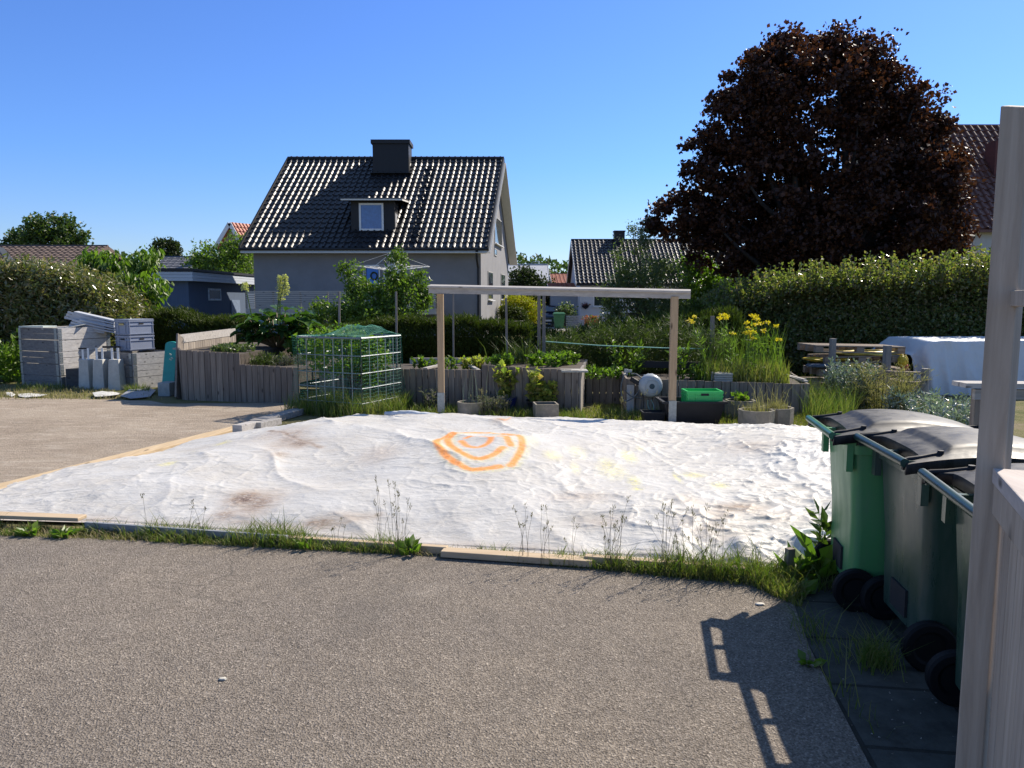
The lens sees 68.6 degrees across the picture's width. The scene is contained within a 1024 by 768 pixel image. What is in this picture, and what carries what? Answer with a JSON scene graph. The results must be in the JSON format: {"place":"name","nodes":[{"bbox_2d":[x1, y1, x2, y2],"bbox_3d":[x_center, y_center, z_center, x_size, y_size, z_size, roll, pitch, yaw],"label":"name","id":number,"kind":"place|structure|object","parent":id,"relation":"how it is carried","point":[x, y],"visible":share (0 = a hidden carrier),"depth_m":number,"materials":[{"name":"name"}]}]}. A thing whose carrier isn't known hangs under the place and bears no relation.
{"place":"outdoors","nodes":[
{"label":"outdoors","id":0,"kind":"place"},
{"bbox_2d":[0,245,123,266],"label":"house","id":1,"kind":"structure","parent":0,"point":[67,252],"depth_m":40.88,"materials":[{"name":"tile"}]},
{"bbox_2d":[24,268,254,327],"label":"garage","id":2,"kind":"structure","parent":0,"point":[211,292],"depth_m":38.16,"materials":[{"name":"blue paint"}]},
{"bbox_2d":[0,535,871,767],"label":"asphalt","id":3,"kind":"structure","parent":0,"point":[453,667],"depth_m":3.67,"materials":[{"name":"asphalt"}]},
{"bbox_2d":[288,535,447,553],"bbox_3d":[-1.090,1.155,5.399,1.296,0.055,0.050,1,6,11],"label":"plank","id":4,"kind":"object","parent":3,"relation":"on","point":[431,548],"visible":0.44,"depth_m":5.36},
{"bbox_2d":[4,559,936,767],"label":"loose grit","id":5,"kind":"object","parent":3,"relation":"on","point":[491,676],"visible":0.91,"depth_m":3.58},
{"bbox_2d":[441,547,591,566],"bbox_3d":[0.028,1.184,5.135,1.045,0.045,0.100,1,6,11],"label":"plank","id":6,"kind":"object","parent":3,"relation":"on","point":[484,554],"visible":0.81,"depth_m":5.11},
{"bbox_2d":[955,105,1023,767],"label":"wooden fence","id":7,"kind":"object","parent":3,"relation":"on","point":[990,733],"visible":1,"depth_m":2.19,"materials":[{"name":"grey wood"}]},
{"bbox_2d":[0,303,1023,545],"bbox_3d":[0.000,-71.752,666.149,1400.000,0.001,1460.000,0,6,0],"label":"ground","id":8,"kind":"structure","parent":0,"point":[1019,421],"depth_m":13.26,"materials":[{"name":"green plant"}]},
{"bbox_2d":[0,328,22,383],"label":"bush","id":9,"kind":"object","parent":8,"relation":"on","point":[7,356],"visible":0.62,"depth_m":16.18,"materials":[{"name":"green plant"}]},
{"bbox_2d":[21,374,65,386],"bbox_3d":[-9.614,-0.123,16.245,1.246,0.245,1.246,3,7,23],"label":"pallet collar","id":10,"kind":"object","parent":8,"relation":"on","point":[41,379],"visible":0.39,"depth_m":15.65,"materials":[{"name":"grey wood"}]},
{"bbox_2d":[21,362,78,375],"bbox_3d":[-9.616,-0.370,16.218,1.246,0.248,1.246,3,7,23],"label":"pallet collar","id":11,"kind":"object","parent":10,"relation":"on","point":[44,369],"visible":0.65,"depth_m":15.63,"materials":[{"name":"grey wood"}]},
{"bbox_2d":[20,349,110,363],"bbox_3d":[-9.619,-0.616,16.191,1.246,0.250,1.246,3,7,23],"label":"pallet collar","id":12,"kind":"object","parent":11,"relation":"on","point":[46,357],"visible":0.69,"depth_m":15.67,"materials":[{"name":"grey wood"}]},
{"bbox_2d":[19,338,110,351],"bbox_3d":[-9.620,-0.862,16.163,1.246,0.247,1.246,3,7,23],"label":"pallet collar","id":13,"kind":"object","parent":12,"relation":"on","point":[54,345],"visible":0.97,"depth_m":15.71,"materials":[{"name":"grey wood"}]},
{"bbox_2d":[18,326,109,339],"bbox_3d":[-9.615,-1.108,16.136,1.246,0.243,1.246,3,7,23],"label":"pallet collar","id":14,"kind":"object","parent":13,"relation":"on","point":[50,333],"visible":0.84,"depth_m":15.67,"materials":[{"name":"grey wood"}]},
{"bbox_2d":[16,211,93,244],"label":"tree","id":15,"kind":"object","parent":8,"relation":"on","point":[39,229],"visible":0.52,"depth_m":68.00,"materials":[{"name":"green plant"}]},
{"bbox_2d":[0,382,161,399],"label":"verge grass","id":16,"kind":"structure","parent":8,"relation":"on","point":[61,390],"depth_m":14.38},
{"bbox_2d":[0,252,168,375],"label":"hedge","id":17,"kind":"object","parent":8,"relation":"on","point":[53,294],"visible":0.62,"depth_m":17.56,"materials":[{"name":"green plant"}]},
{"bbox_2d":[79,348,93,388],"bbox_3d":[-8.709,-0.323,15.371,0.249,0.829,0.249,1,6,8],"label":"concrete footing","id":18,"kind":"object","parent":8,"relation":"on","point":[86,372],"visible":0.76,"depth_m":15.28,"materials":[{"name":"white paint"}]},
{"bbox_2d":[93,348,107,388],"bbox_3d":[-8.376,-0.317,15.284,0.249,0.836,0.249,0,6,4],"label":"concrete footing","id":19,"kind":"object","parent":8,"relation":"on","point":[100,373],"visible":0.76,"depth_m":15.20,"materials":[{"name":"white paint"}]},
{"bbox_2d":[0,426,231,488],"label":"plank","id":20,"kind":"object","parent":8,"relation":"on","point":[157,448],"visible":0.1,"depth_m":8.54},
{"bbox_2d":[108,348,126,389],"bbox_3d":[-7.971,-0.305,15.113,0.249,0.849,0.249,0,6,0],"label":"concrete footing","id":21,"kind":"object","parent":8,"relation":"on","point":[116,376],"visible":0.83,"depth_m":15.03,"materials":[{"name":"white paint"}]},
{"bbox_2d":[72,244,173,310],"bbox_3d":[-10.730,-2.116,20.232,3.138,3.327,2.316,0,6,0],"label":"magnolia tree","id":22,"kind":"object","parent":8,"relation":"on","point":[134,270],"visible":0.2,"depth_m":19.98,"materials":[{"name":"green plant"}]},
{"bbox_2d":[125,375,162,388],"bbox_3d":[-7.900,-0.080,15.826,1.270,0.248,0.987,3,7,25],"label":"pallet collar","id":23,"kind":"object","parent":8,"relation":"on","point":[153,381],"visible":0.3,"depth_m":15.41,"materials":[{"name":"grey wood"}]},
{"bbox_2d":[124,363,163,376],"bbox_3d":[-7.900,-0.324,15.799,1.270,0.250,0.987,3,7,25],"label":"pallet collar","id":24,"kind":"object","parent":23,"relation":"on","point":[141,370],"visible":0.45,"depth_m":15.36,"materials":[{"name":"grey wood"}]},
{"bbox_2d":[95,350,164,364],"bbox_3d":[-7.900,-0.572,15.772,1.270,0.245,0.987,3,7,25],"label":"pallet collar","id":25,"kind":"object","parent":24,"relation":"on","point":[136,357],"visible":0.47,"depth_m":15.41,"materials":[{"name":"grey wood"}]},
{"bbox_2d":[115,335,154,350],"bbox_3d":[-8.026,-0.882,15.976,0.450,0.316,0.610,3,7,25],"label":"plastic crate","id":26,"kind":"object","parent":25,"relation":"on","point":[134,342],"visible":0.96,"depth_m":15.78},
{"bbox_2d":[114,320,153,335],"bbox_3d":[-8.028,-1.203,15.937,0.450,0.316,0.618,3,7,25],"label":"plastic crate","id":27,"kind":"object","parent":26,"relation":"on","point":[133,327],"visible":0.91,"depth_m":15.74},
{"bbox_2d":[0,397,288,482],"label":"gravel yard","id":28,"kind":"structure","parent":8,"relation":"on","point":[40,435],"depth_m":10.77,"materials":[{"name":"gravel"}]},
{"bbox_2d":[146,236,183,264],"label":"tree","id":29,"kind":"object","parent":8,"relation":"on","point":[170,246],"visible":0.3,"depth_m":78.42,"materials":[{"name":"green plant"}]},
{"bbox_2d":[162,341,175,381],"bbox_3d":[-6.782,-0.407,14.877,0.262,0.864,0.276,0,6,0],"label":"sled","id":30,"kind":"object","parent":8,"relation":"on","point":[169,364],"visible":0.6,"depth_m":14.85,"materials":[{"name":"teal plastic"}]},
{"bbox_2d":[84,521,287,543],"bbox_3d":[-2.467,1.118,5.637,1.697,0.070,0.030,1,6,12],"label":"metal strip","id":31,"kind":"object","parent":8,"relation":"on","point":[109,526],"visible":0.57,"depth_m":5.65,"materials":[{"name":"metal"}]},
{"bbox_2d":[180,229,254,290],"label":"tree","id":32,"kind":"object","parent":8,"relation":"on","point":[230,257],"visible":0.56,"depth_m":48.64,"materials":[{"name":"green plant"}]},
{"bbox_2d":[140,305,316,349],"bbox_3d":[-7.853,-1.232,19.575,5.805,1.712,1.823,1,6,8],"label":"hedge","id":33,"kind":"object","parent":8,"relation":"on","point":[164,333],"visible":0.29,"depth_m":19.17,"materials":[{"name":"plant"}]},
{"bbox_2d":[173,328,348,403],"bbox_3d":[-4.960,-0.468,15.155,3.334,1.164,4.360,0,6,0],"label":"raised bed","id":34,"kind":"object","parent":8,"relation":"on","point":[206,374],"visible":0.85,"depth_m":13.37,"materials":[{"name":"grey wood"}]},
{"bbox_2d":[230,274,325,346],"bbox_3d":[-4.778,-1.471,15.244,1.951,1.530,1.316,0,6,0],"label":"rhubarb","id":35,"kind":"object","parent":34,"relation":"on","point":[269,333],"visible":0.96,"depth_m":15.04,"materials":[{"name":"green plant"}]},
{"bbox_2d":[282,323,346,357],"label":"potato plant","id":36,"kind":"object","parent":34,"relation":"on","point":[288,346],"visible":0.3,"depth_m":14.94,"materials":[{"name":"green plant"}]},
{"bbox_2d":[245,291,436,322],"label":"fence","id":37,"kind":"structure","parent":8,"relation":"on","point":[255,307],"depth_m":32.79,"materials":[{"name":"grey wood"}]},
{"bbox_2d":[295,321,392,402],"bbox_3d":[-2.716,-0.307,12.253,1.548,1.482,1.168,0,6,0],"label":"currant bush","id":38,"kind":"object","parent":8,"relation":"on","point":[356,344],"visible":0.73,"depth_m":12.08,"materials":[{"name":"green plant"}]},
{"bbox_2d":[121,251,568,273],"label":"distant wood","id":39,"kind":"object","parent":8,"relation":"on","point":[558,266],"visible":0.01,"depth_m":153.91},
{"bbox_2d":[280,385,416,417],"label":"tall grass","id":40,"kind":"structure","parent":8,"relation":"on","point":[329,408],"depth_m":11.81,"materials":[{"name":"plant"}]},
{"bbox_2d":[296,334,401,411],"bbox_3d":[-2.630,-0.186,12.203,1.290,1.212,1.092,3,7,26],"label":"metal cage","id":41,"kind":"object","parent":8,"relation":"on","point":[351,356],"visible":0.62,"depth_m":11.85,"materials":[{"name":"metal"}]},
{"bbox_2d":[286,324,405,411],"bbox_3d":[-2.692,-0.298,12.382,1.594,1.397,1.466,3,7,25],"label":"bird net","id":42,"kind":"object","parent":41,"relation":"on","point":[354,333],"visible":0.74,"depth_m":11.90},
{"bbox_2d":[295,243,436,333],"bbox_3d":[-3.931,-2.124,20.217,3.920,3.346,2.171,0,6,0],"label":"apple tree","id":43,"kind":"object","parent":8,"relation":"on","point":[380,303],"visible":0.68,"depth_m":20.14,"materials":[{"name":"green plant"}]},
{"bbox_2d":[15,380,737,421],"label":"longer grass","id":44,"kind":"structure","parent":8,"relation":"on","point":[415,408],"depth_m":11.69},
{"bbox_2d":[238,139,517,336],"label":"house","id":45,"kind":"structure","parent":8,"relation":"on","point":[448,220],"depth_m":36.57,"materials":[{"name":"black tile"}]},
{"bbox_2d":[359,203,383,230],"bbox_3d":[-6.719,-7.983,35.834,1.169,1.291,0.080,0,6,0],"label":"dormer window","id":46,"kind":"structure","parent":45,"relation":"in","point":[371,215],"depth_m":35.82,"materials":[{"name":"glass"}]},
{"bbox_2d":[0,507,812,602],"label":"grass strip","id":47,"kind":"object","parent":8,"relation":"on","point":[753,566],"depth_m":5.28,"materials":[{"name":"plant"}]},
{"bbox_2d":[0,511,86,521],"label":"plank","id":48,"kind":"object","parent":47,"relation":"on","point":[43,516],"visible":1,"depth_m":5.88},
{"bbox_2d":[0,413,831,566],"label":"tarpaulin","id":49,"kind":"object","parent":8,"relation":"on","point":[463,480],"visible":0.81,"depth_m":6.58,"materials":[{"name":"plastic"}]},
{"bbox_2d":[307,311,536,380],"bbox_3d":[-2.109,-0.870,16.848,5.491,1.592,1.503,1,6,7],"label":"hedge","id":50,"kind":"object","parent":8,"relation":"on","point":[485,331],"visible":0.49,"depth_m":16.27,"materials":[{"name":"plant"}]},
{"bbox_2d":[319,358,587,411],"bbox_3d":[-1.041,-0.097,13.703,5.194,0.745,2.392,2,7,17],"label":"raised bed","id":51,"kind":"object","parent":8,"relation":"on","point":[416,378],"visible":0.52,"depth_m":12.44,"materials":[{"name":"grey wood"}]},
{"bbox_2d":[476,336,548,363],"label":"onion clump","id":52,"kind":"object","parent":51,"relation":"on","point":[520,357],"visible":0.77,"depth_m":13.12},
{"bbox_2d":[525,350,566,366],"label":"vegetable plant","id":53,"kind":"object","parent":51,"relation":"on","point":[539,359],"visible":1,"depth_m":12.49,"materials":[{"name":"green plant"}]},
{"bbox_2d":[536,331,582,357],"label":"asparagus fern","id":54,"kind":"object","parent":51,"relation":"on","point":[556,347],"visible":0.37,"depth_m":14.23,"materials":[{"name":"green plant"}]},
{"bbox_2d":[472,394,512,415],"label":"heather","id":55,"kind":"object","parent":8,"relation":"on","point":[492,401],"visible":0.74,"depth_m":11.53,"materials":[{"name":"green plant"}]},
{"bbox_2d":[495,396,516,409],"bbox_3d":[-0.114,0.329,12.099,0.400,0.250,0.400,0,6,0],"label":"blue pot","id":56,"kind":"object","parent":8,"relation":"on","point":[513,400],"visible":0.3,"depth_m":11.97,"materials":[{"name":"ceramic"}]},
{"bbox_2d":[491,359,519,397],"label":"young vine","id":57,"kind":"object","parent":56,"relation":"in","point":[506,387],"visible":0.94,"depth_m":12.03,"materials":[{"name":"green plant"}]},
{"bbox_2d":[498,295,541,323],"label":"golden conifer","id":58,"kind":"object","parent":8,"relation":"on","point":[522,301],"visible":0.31,"depth_m":41.45,"materials":[{"name":"yellow plant"}]},
{"bbox_2d":[508,263,555,304],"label":"bush","id":59,"kind":"object","parent":8,"relation":"on","point":[524,276],"visible":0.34,"depth_m":56.92,"materials":[{"name":"green plant"}]},
{"bbox_2d":[526,399,548,410],"bbox_3d":[0.453,0.368,11.911,0.460,0.215,0.320,0,6,0],"label":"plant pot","id":60,"kind":"object","parent":8,"relation":"on","point":[530,405],"visible":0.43,"depth_m":11.78,"materials":[{"name":"black plastic"}]},
{"bbox_2d":[524,364,543,401],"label":"young vine","id":61,"kind":"object","parent":60,"relation":"in","point":[532,388],"visible":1,"depth_m":11.82,"materials":[{"name":"green plant"}]},
{"bbox_2d":[533,401,558,416],"bbox_3d":[0.506,0.416,11.270,0.346,0.260,0.346,-1,6,-6],"label":"square pot","id":62,"kind":"object","parent":8,"relation":"on","point":[546,409],"visible":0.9,"depth_m":11.10,"materials":[{"name":"concrete"}]},
{"bbox_2d":[427,284,690,421],"bbox_3d":[0.632,-0.433,11.096,3.868,2.086,0.262,1,6,13],"label":"pergola","id":63,"kind":"object","parent":8,"relation":"on","point":[674,295],"visible":0.96,"depth_m":10.86,"materials":[{"name":"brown wood"}]},
{"bbox_2d":[547,283,577,325],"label":"garage","id":64,"kind":"structure","parent":8,"relation":"on","point":[555,300],"depth_m":53.70,"materials":[{"name":"grey ceramic"}]},
{"bbox_2d":[586,371,620,403],"bbox_3d":[1.788,0.005,13.914,0.699,0.496,1.696,1,6,10],"label":"raised bed","id":65,"kind":"object","parent":8,"relation":"on","point":[606,387],"visible":0.65,"depth_m":13.10,"materials":[{"name":"grey wood"}]},
{"bbox_2d":[555,322,607,365],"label":"asparagus fern","id":66,"kind":"object","parent":65,"relation":"on","point":[585,352],"visible":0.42,"depth_m":14.46,"materials":[{"name":"green plant"}]},
{"bbox_2d":[585,364,634,379],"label":"vegetable plant","id":67,"kind":"object","parent":65,"relation":"on","point":[600,371],"visible":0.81,"depth_m":12.97,"materials":[{"name":"green plant"}]},
{"bbox_2d":[583,314,637,367],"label":"asparagus fern","id":68,"kind":"object","parent":65,"relation":"on","point":[603,359],"visible":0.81,"depth_m":14.14,"materials":[{"name":"green plant"}]},
{"bbox_2d":[341,401,884,427],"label":"lawn grass","id":69,"kind":"structure","parent":8,"relation":"on","point":[602,413],"depth_m":11.57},
{"bbox_2d":[512,495,728,580],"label":"seeding grass","id":70,"kind":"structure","parent":8,"relation":"on","point":[610,547],"depth_m":4.88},
{"bbox_2d":[527,305,753,373],"bbox_3d":[2.817,-1.030,17.637,5.706,1.738,2.278,3,7,23],"label":"hedge","id":71,"kind":"object","parent":8,"relation":"on","point":[733,320],"visible":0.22,"depth_m":16.65,"materials":[{"name":"plant"}]},
{"bbox_2d":[592,212,696,322],"bbox_3d":[4.222,-3.132,23.809,3.436,4.561,2.098,0,6,0],"label":"pear tree","id":72,"kind":"object","parent":8,"relation":"on","point":[640,306],"visible":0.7,"depth_m":23.62,"materials":[{"name":"green plant"}]},
{"bbox_2d":[566,230,735,324],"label":"house","id":73,"kind":"structure","parent":8,"relation":"on","point":[590,264],"depth_m":53.66,"materials":[{"name":"black tile"}]},
{"bbox_2d":[655,397,727,423],"bbox_3d":[2.612,0.399,10.991,0.930,0.355,0.580,0,6,0],"label":"mortar tub","id":74,"kind":"object","parent":8,"relation":"on","point":[700,412],"visible":0.63,"depth_m":10.76,"materials":[{"name":"black plastic"}]},
{"bbox_2d":[681,388,723,401],"bbox_3d":[2.770,0.204,10.949,0.530,0.242,0.370,0,6,0],"label":"plastic crate","id":75,"kind":"object","parent":74,"relation":"in","point":[701,394],"visible":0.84,"depth_m":10.78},
{"bbox_2d":[672,249,742,304],"bbox_3d":[7.559,-3.055,26.922,4.337,3.725,2.498,0,6,0],"label":"hazel tree","id":76,"kind":"object","parent":8,"relation":"on","point":[706,283],"visible":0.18,"depth_m":26.35,"materials":[{"name":"green plant"}]},
{"bbox_2d":[620,361,809,414],"bbox_3d":[3.448,0.026,12.762,3.185,0.706,2.065,0,6,3],"label":"raised bed","id":77,"kind":"object","parent":8,"relation":"on","point":[628,385],"visible":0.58,"depth_m":11.78,"materials":[{"name":"grey wood"}]},
{"bbox_2d":[620,373,662,409],"bbox_3d":[2.022,0.134,11.726,0.653,0.604,0.294,1,6,5],"label":"hose reel","id":78,"kind":"object","parent":77,"relation":"attached to","point":[651,383],"visible":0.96,"depth_m":11.59,"materials":[{"name":"grey plastic"}]},
{"bbox_2d":[621,311,686,372],"bbox_3d":[2.633,-0.831,14.184,1.198,1.201,1.165,0,6,0],"label":"asparagus fern","id":79,"kind":"object","parent":77,"relation":"on","point":[658,352],"visible":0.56,"depth_m":14.07,"materials":[{"name":"green plant"}]},
{"bbox_2d":[650,311,715,372],"bbox_3d":[3.309,-0.818,14.289,1.102,1.152,1.215,4,7,29],"label":"asparagus fern","id":80,"kind":"object","parent":77,"relation":"on","point":[682,339],"visible":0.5,"depth_m":14.12,"materials":[{"name":"green plant"}]},
{"bbox_2d":[688,321,742,367],"bbox_3d":[3.577,-0.625,13.084,0.923,1.041,1.051,-3,7,-22],"label":"fennel","id":81,"kind":"object","parent":77,"relation":"on","point":[706,340],"visible":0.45,"depth_m":12.95,"materials":[{"name":"green plant"}]},
{"bbox_2d":[686,313,781,378],"bbox_3d":[3.660,-0.547,12.375,1.611,1.254,0.880,0,6,0],"label":"yellow daisy plant","id":82,"kind":"object","parent":77,"relation":"on","point":[752,331],"visible":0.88,"depth_m":12.24,"materials":[{"name":"green plant"}]},
{"bbox_2d":[690,319,788,381],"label":"green stalks","id":83,"kind":"object","parent":77,"relation":"on","point":[770,352],"visible":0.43,"depth_m":12.39,"materials":[{"name":"green plant"}]},
{"bbox_2d":[626,554,819,606],"bbox_3d":[1.433,1.195,4.941,1.173,0.101,0.812,4,7,31],"label":"long grass strip","id":84,"kind":"object","parent":8,"relation":"on","point":[802,589],"visible":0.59,"depth_m":4.72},
{"bbox_2d":[738,407,774,423],"bbox_3d":[3.383,0.497,10.393,0.465,0.290,0.465,0,6,0],"label":"octagonal pot","id":85,"kind":"object","parent":8,"relation":"on","point":[748,417],"visible":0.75,"depth_m":10.21,"materials":[{"name":"concrete"}]},
{"bbox_2d":[639,16,986,301],"bbox_3d":[9.332,-5.973,23.150,10.671,10.354,5.403,0,6,0],"label":"maple tree","id":86,"kind":"object","parent":8,"relation":"on","point":[791,216],"visible":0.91,"depth_m":22.20,"materials":[{"name":"brown plant"}]},
{"bbox_2d":[822,355,878,408],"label":"silver shrub","id":87,"kind":"object","parent":8,"relation":"on","point":[835,377],"visible":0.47,"depth_m":12.12,"materials":[{"name":"green plant"}]},
{"bbox_2d":[695,243,1023,378],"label":"hedge","id":88,"kind":"object","parent":8,"relation":"on","point":[876,306],"visible":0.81,"depth_m":16.58,"materials":[{"name":"green plant"}]},
{"bbox_2d":[800,377,920,388],"bbox_3d":[6.517,-0.025,14.082,1.970,0.129,0.790,0,6,3],"label":"pallet","id":89,"kind":"object","parent":8,"relation":"on","point":[814,379],"visible":0.21,"depth_m":13.90,"materials":[{"name":"brown wood"}]},
{"bbox_2d":[803,365,909,375],"bbox_3d":[6.427,-0.253,14.057,1.664,0.129,0.819,0,6,0],"label":"pallet","id":90,"kind":"object","parent":89,"relation":"on","point":[816,371],"visible":0.36,"depth_m":13.98,"materials":[{"name":"brown wood"}]},
{"bbox_2d":[807,353,899,363],"bbox_3d":[6.369,-0.488,14.031,1.386,0.165,0.814,0,6,0],"label":"pallet","id":91,"kind":"object","parent":90,"relation":"on","point":[860,359],"visible":0.52,"depth_m":13.66,"materials":[{"name":"brown wood"}]},
{"bbox_2d":[797,343,905,353],"bbox_3d":[6.316,-0.669,14.011,1.672,0.164,0.790,0,6,-3],"label":"pallet","id":92,"kind":"object","parent":91,"relation":"on","point":[818,347],"visible":0.87,"depth_m":13.71,"materials":[{"name":"brown wood"}]},
{"bbox_2d":[841,359,936,409],"bbox_3d":[5.856,0.036,11.858,1.390,0.889,1.342,0,6,0],"label":"dry shrub","id":93,"kind":"object","parent":8,"relation":"on","point":[873,402],"visible":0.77,"depth_m":11.73,"materials":[{"name":"green plant"}]},
{"bbox_2d":[881,384,970,418],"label":"silver shrub","id":94,"kind":"object","parent":8,"relation":"on","point":[938,397],"visible":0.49,"depth_m":11.35,"materials":[{"name":"green plant"}]},
{"bbox_2d":[904,391,969,424],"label":"silver shrub","id":95,"kind":"object","parent":8,"relation":"on","point":[939,411],"visible":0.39,"depth_m":9.98,"materials":[{"name":"green plant"}]},
{"bbox_2d":[870,336,1023,395],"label":"covered heap","id":96,"kind":"object","parent":8,"relation":"on","point":[948,359],"visible":0.58,"depth_m":14.15,"materials":[{"name":"grey"}]},
{"bbox_2d":[952,381,1023,424],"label":"garden table","id":97,"kind":"object","parent":8,"relation":"on","point":[975,386],"visible":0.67,"depth_m":7.34,"materials":[{"name":"grey wood"}]},
{"bbox_2d":[0,0,1023,272],"label":"sky","id":98,"kind":"structure","parent":0,"point":[142,121],"materials":[{"name":"blue"}]},
{"bbox_2d":[495,302,530,322],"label":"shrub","id":99,"kind":"object","parent":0,"point":[517,313],"visible":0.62,"depth_m":39.64,"materials":[{"name":"green plant"}]},
{"bbox_2d":[697,353,794,385],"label":"yellowing grass","id":100,"kind":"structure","parent":0,"point":[767,376],"depth_m":12.00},
{"bbox_2d":[788,373,878,416],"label":"tall grass","id":101,"kind":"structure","parent":0,"point":[823,405],"depth_m":11.38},
{"bbox_2d":[789,574,958,767],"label":"concrete paving","id":102,"kind":"structure","parent":0,"point":[935,726],"depth_m":3.36,"materials":[{"name":"concrete"}]},
{"bbox_2d":[790,525,836,579],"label":"weed","id":103,"kind":"object","parent":102,"relation":"on","point":[826,552],"visible":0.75,"depth_m":4.80,"materials":[{"name":"green plant"}]},
{"bbox_2d":[805,497,831,565],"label":"thistle","id":104,"kind":"object","parent":102,"relation":"on","point":[823,523],"visible":0.54,"depth_m":4.85,"materials":[{"name":"green plant"}]},
{"bbox_2d":[770,557,933,734],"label":"paving grass","id":105,"kind":"structure","parent":102,"relation":"on","point":[870,655],"depth_m":3.69,"materials":[{"name":"plant"}]},
{"bbox_2d":[805,409,978,611],"bbox_3d":[2.315,0.730,4.490,0.975,1.124,0.676,1,6,10],"label":"wheelie bin","id":106,"kind":"object","parent":102,"relation":"on","point":[857,540],"visible":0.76,"depth_m":4.30,"materials":[{"name":"green plastic"}]},
{"bbox_2d":[854,426,1023,671],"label":"wheelie bin","id":107,"kind":"object","parent":102,"relation":"on","point":[915,585],"visible":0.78,"depth_m":3.64,"materials":[{"name":"green plastic"}]},
{"bbox_2d":[917,463,1023,706],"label":"wheelie bin","id":108,"kind":"object","parent":102,"relation":"on","point":[953,487],"visible":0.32,"depth_m":3.19,"materials":[{"name":"green plastic"}]},
{"bbox_2d":[829,124,999,294],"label":"house","id":109,"kind":"structure","parent":0,"point":[985,137],"depth_m":34.34,"materials":[{"name":"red tile"}]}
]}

